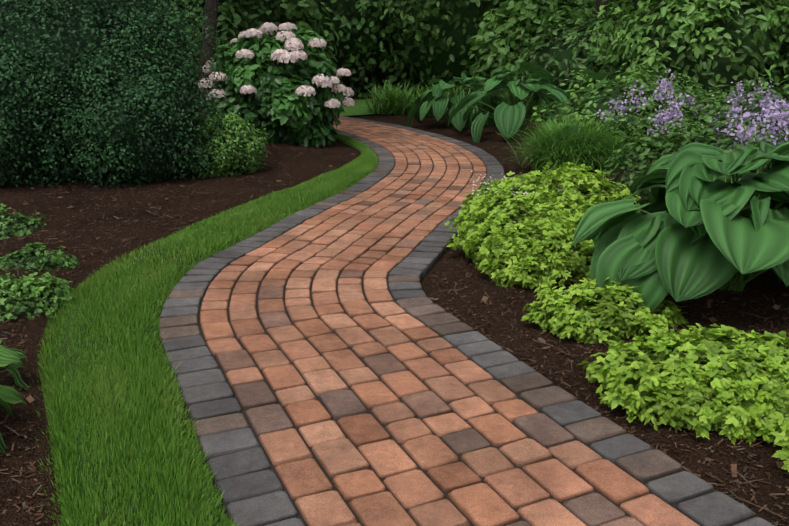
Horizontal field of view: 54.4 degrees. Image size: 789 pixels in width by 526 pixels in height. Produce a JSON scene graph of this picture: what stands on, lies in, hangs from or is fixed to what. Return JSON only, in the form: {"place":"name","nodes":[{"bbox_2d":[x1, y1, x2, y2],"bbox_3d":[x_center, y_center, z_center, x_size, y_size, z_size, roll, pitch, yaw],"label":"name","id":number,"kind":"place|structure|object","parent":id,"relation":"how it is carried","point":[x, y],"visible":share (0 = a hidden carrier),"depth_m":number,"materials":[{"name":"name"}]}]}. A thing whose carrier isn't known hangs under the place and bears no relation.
{"place":"outdoors","nodes":[
{"label":"outdoors","id":0,"kind":"place"},
{"bbox_2d":[110,133,378,269],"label":"lawn grass","id":1,"kind":"structure","parent":0,"point":[208,235],"depth_m":6.40,"materials":[{"name":"green plant"}]},
{"bbox_2d":[0,87,788,525],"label":"ground","id":2,"kind":"structure","parent":0,"point":[492,143],"depth_m":4.45,"materials":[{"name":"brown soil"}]},
{"bbox_2d":[0,385,26,456],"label":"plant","id":3,"kind":"object","parent":2,"relation":"on","point":[9,395],"visible":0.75,"depth_m":2.94,"materials":[{"name":"green plant"}]},
{"bbox_2d":[0,339,28,389],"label":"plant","id":4,"kind":"object","parent":2,"relation":"on","point":[11,357],"visible":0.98,"depth_m":3.21,"materials":[{"name":"green plant"}]},
{"bbox_2d":[0,203,50,239],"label":"groundcover plant","id":5,"kind":"object","parent":2,"relation":"on","point":[16,226],"visible":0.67,"depth_m":5.81,"materials":[{"name":"green plant"}]},
{"bbox_2d":[0,29,78,188],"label":"boxwood bush","id":6,"kind":"object","parent":2,"relation":"on","point":[15,145],"visible":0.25,"depth_m":7.26,"materials":[{"name":"green plant"}]},
{"bbox_2d":[0,272,78,322],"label":"groundcover plant","id":7,"kind":"object","parent":2,"relation":"on","point":[28,295],"visible":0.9,"depth_m":4.17,"materials":[{"name":"green plant"}]},
{"bbox_2d":[0,242,79,272],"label":"groundcover plant","id":8,"kind":"object","parent":2,"relation":"on","point":[33,256],"visible":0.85,"depth_m":4.94,"materials":[{"name":"green plant"}]},
{"bbox_2d":[0,0,243,186],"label":"boxwood bush","id":9,"kind":"object","parent":2,"relation":"on","point":[44,33],"visible":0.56,"depth_m":7.36,"materials":[{"name":"green plant"}]},
{"bbox_2d":[34,23,231,187],"bbox_3d":[-2.867,-1.629,8.070,2.224,1.698,2.301,0,16,1],"label":"boxwood bush","id":10,"kind":"object","parent":2,"relation":"on","point":[144,137],"visible":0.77,"depth_m":7.52,"materials":[{"name":"green plant"}]},
{"bbox_2d":[157,0,218,125],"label":"tree","id":11,"kind":"object","parent":2,"relation":"on","point":[212,5],"visible":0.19,"depth_m":10.97,"materials":[{"name":"brown plant"}]},
{"bbox_2d":[175,19,230,96],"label":"bush","id":12,"kind":"object","parent":2,"relation":"on","point":[196,39],"visible":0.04,"depth_m":12.68,"materials":[{"name":"green plant"}]},
{"bbox_2d":[37,139,376,525],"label":"lawn base","id":13,"kind":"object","parent":2,"relation":"on","point":[96,356],"visible":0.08,"depth_m":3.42,"materials":[{"name":"plant"}]},
{"bbox_2d":[25,188,345,525],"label":"lawn grass tufts","id":14,"kind":"object","parent":13,"relation":"on","point":[192,441],"visible":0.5,"depth_m":3.25,"materials":[{"name":"green plant"}]},
{"bbox_2d":[187,110,267,176],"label":"shrub","id":15,"kind":"object","parent":2,"relation":"on","point":[235,152],"visible":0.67,"depth_m":8.24,"materials":[{"name":"green plant"}]},
{"bbox_2d":[138,0,348,63],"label":"bush","id":16,"kind":"object","parent":2,"relation":"on","point":[293,8],"depth_m":15.78,"materials":[{"name":"green plant"}]},
{"bbox_2d":[204,28,346,147],"bbox_3d":[-1.695,-2.478,11.055,2.022,1.735,2.200,0,16,1],"label":"hydrangea bush","id":17,"kind":"object","parent":2,"relation":"on","point":[278,108],"visible":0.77,"depth_m":10.43,"materials":[{"name":"green plant"}]},
{"bbox_2d":[198,22,354,107],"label":"hydrangea flowers","id":18,"kind":"object","parent":17,"relation":"attached to","point":[267,28],"visible":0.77,"depth_m":10.41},
{"bbox_2d":[300,0,423,97],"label":"bush","id":19,"kind":"object","parent":2,"relation":"on","point":[346,7],"depth_m":19.37,"materials":[{"name":"green plant"}]},
{"bbox_2d":[345,0,505,97],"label":"bush","id":20,"kind":"object","parent":2,"relation":"on","point":[411,19],"depth_m":18.73,"materials":[{"name":"green plant"}]},
{"bbox_2d":[399,78,483,117],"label":"daylily plant","id":21,"kind":"object","parent":2,"relation":"on","point":[430,113],"visible":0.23,"depth_m":14.71,"materials":[{"name":"green plant"}]},
{"bbox_2d":[406,73,501,131],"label":"hosta plant","id":22,"kind":"object","parent":2,"relation":"on","point":[423,103],"visible":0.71,"depth_m":13.14,"materials":[{"name":"green plant"}]},
{"bbox_2d":[467,80,527,117],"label":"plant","id":23,"kind":"object","parent":2,"relation":"on","point":[502,95],"visible":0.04,"depth_m":14.51,"materials":[{"name":"green plant"}]},
{"bbox_2d":[444,189,572,261],"bbox_3d":[0.874,-0.243,5.462,1.035,0.571,1.102,0,16,1],"label":"groundcover plant","id":24,"kind":"object","parent":2,"relation":"on","point":[477,222],"visible":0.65,"depth_m":5.29,"materials":[{"name":"green plant"}]},
{"bbox_2d":[462,171,556,213],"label":"groundcover plant","id":25,"kind":"object","parent":2,"relation":"on","point":[496,184],"visible":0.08,"depth_m":6.09,"materials":[{"name":"green plant"}]},
{"bbox_2d":[470,171,562,199],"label":"small flowers","id":26,"kind":"object","parent":25,"relation":"on","point":[500,187],"visible":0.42,"depth_m":5.85,"materials":[{"name":"plant"}]},
{"bbox_2d":[447,61,582,142],"bbox_3d":[1.986,-2.543,12.115,2.038,1.259,2.042,9,19,30],"label":"hosta plant","id":27,"kind":"object","parent":2,"relation":"on","point":[537,88],"visible":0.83,"depth_m":11.76,"materials":[{"name":"green plant"}]},
{"bbox_2d":[474,216,593,289],"bbox_3d":[0.960,-0.052,4.901,0.898,0.467,0.954,0,16,1],"label":"groundcover plant","id":28,"kind":"object","parent":2,"relation":"on","point":[545,254],"visible":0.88,"depth_m":4.68,"materials":[{"name":"green plant"}]},
{"bbox_2d":[468,0,633,102],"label":"bush","id":29,"kind":"object","parent":2,"relation":"on","point":[501,30],"depth_m":15.72,"materials":[{"name":"green plant"}]},
{"bbox_2d":[499,161,640,208],"bbox_3d":[1.353,-0.432,5.889,1.116,0.666,1.095,0,16,1],"label":"groundcover plant","id":30,"kind":"object","parent":2,"relation":"on","point":[588,185],"visible":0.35,"depth_m":5.72,"materials":[{"name":"green plant"}]},
{"bbox_2d":[494,111,651,173],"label":"ornamental grass","id":31,"kind":"object","parent":2,"relation":"on","point":[576,143],"depth_m":8.59,"materials":[{"name":"green plant"}]},
{"bbox_2d":[549,191,603,230],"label":"groundcover plant","id":32,"kind":"object","parent":2,"relation":"on","point":[575,211],"visible":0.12,"depth_m":5.28,"materials":[{"name":"green plant"}]},
{"bbox_2d":[516,0,643,121],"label":"bush","id":33,"kind":"object","parent":2,"relation":"on","point":[565,51],"visible":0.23,"depth_m":13.25,"materials":[{"name":"green plant"}]},
{"bbox_2d":[546,62,646,127],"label":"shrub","id":34,"kind":"object","parent":2,"relation":"on","point":[597,76],"visible":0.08,"depth_m":11.67,"materials":[{"name":"green plant"}]},
{"bbox_2d":[595,0,607,20],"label":"tree","id":35,"kind":"object","parent":2,"relation":"on","point":[599,3],"depth_m":14.03,"materials":[{"name":"green plant"}]},
{"bbox_2d":[521,277,688,344],"bbox_3d":[1.105,0.242,4.042,0.864,0.319,0.651,0,16,1],"label":"groundcover plant","id":36,"kind":"object","parent":2,"relation":"on","point":[585,312],"visible":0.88,"depth_m":3.89,"materials":[{"name":"green plant"}]},
{"bbox_2d":[524,63,732,164],"bbox_3d":[3.029,-1.852,9.664,2.715,1.301,2.301,0,16,1],"label":"plant","id":37,"kind":"object","parent":2,"relation":"on","point":[591,105],"visible":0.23,"depth_m":9.11,"materials":[{"name":"green plant"}]},
{"bbox_2d":[572,140,788,313],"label":"hosta plant","id":38,"kind":"object","parent":2,"relation":"on","point":[696,227],"visible":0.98,"depth_m":3.92,"materials":[{"name":"green plant"}]},
{"bbox_2d":[577,323,788,444],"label":"groundcover plant","id":39,"kind":"object","parent":2,"relation":"on","point":[701,379],"visible":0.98,"depth_m":3.03,"materials":[{"name":"green plant"}]},
{"bbox_2d":[589,0,788,111],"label":"bush","id":40,"kind":"object","parent":2,"relation":"on","point":[706,44],"visible":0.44,"depth_m":10.82,"materials":[{"name":"green plant"}]},
{"bbox_2d":[589,111,788,204],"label":"plant","id":41,"kind":"object","parent":2,"relation":"on","point":[678,141],"visible":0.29,"depth_m":6.84,"materials":[{"name":"green plant"}]},
{"bbox_2d":[597,69,788,165],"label":"purple flowers","id":42,"kind":"object","parent":2,"relation":"on","point":[783,115],"visible":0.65,"depth_m":8.11,"materials":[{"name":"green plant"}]},
{"bbox_2d":[648,71,788,136],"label":"plant","id":43,"kind":"object","parent":2,"relation":"on","point":[782,93],"visible":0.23,"depth_m":8.37,"materials":[{"name":"green plant"}]},
{"bbox_2d":[722,162,774,183],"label":"hosta plant","id":44,"kind":"object","parent":2,"relation":"on","point":[740,175],"visible":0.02,"depth_m":5.53,"materials":[{"name":"green plant"}]},
{"bbox_2d":[752,0,786,13],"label":"bush","id":45,"kind":"object","parent":2,"relation":"on","point":[753,1],"visible":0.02,"depth_m":13.14,"materials":[{"name":"green plant"}]},
{"bbox_2d":[757,4,788,98],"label":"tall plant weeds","id":46,"kind":"object","parent":2,"relation":"on","point":[784,28],"visible":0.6,"depth_m":10.50,"materials":[{"name":"green plant"}]},
{"bbox_2d":[760,340,788,417],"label":"groundcover plant","id":47,"kind":"object","parent":2,"relation":"on","point":[771,368],"visible":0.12,"depth_m":3.04,"materials":[{"name":"green plant"}]},
{"bbox_2d":[767,411,788,471],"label":"groundcover plant","id":48,"kind":"object","parent":2,"relation":"on","point":[782,432],"visible":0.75,"depth_m":2.74,"materials":[{"name":"green plant"}]},
{"bbox_2d":[340,98,468,115],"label":"lawn","id":49,"kind":"structure","parent":0,"point":[356,110],"depth_m":16.32,"materials":[{"name":"green plant"}]},
{"bbox_2d":[356,80,423,115],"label":"ornamental grass","id":50,"kind":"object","parent":49,"relation":"on","point":[390,101],"depth_m":15.44,"materials":[{"name":"green plant"}]},
{"bbox_2d":[159,115,774,525],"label":"path paving","id":51,"kind":"structure","parent":0,"point":[373,207],"depth_m":3.21,"materials":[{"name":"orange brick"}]},
{"bbox_2d":[481,0,660,17],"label":"tree","id":52,"kind":"object","parent":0,"point":[635,2],"depth_m":16.20,"materials":[{"name":"green plant"}]}
]}

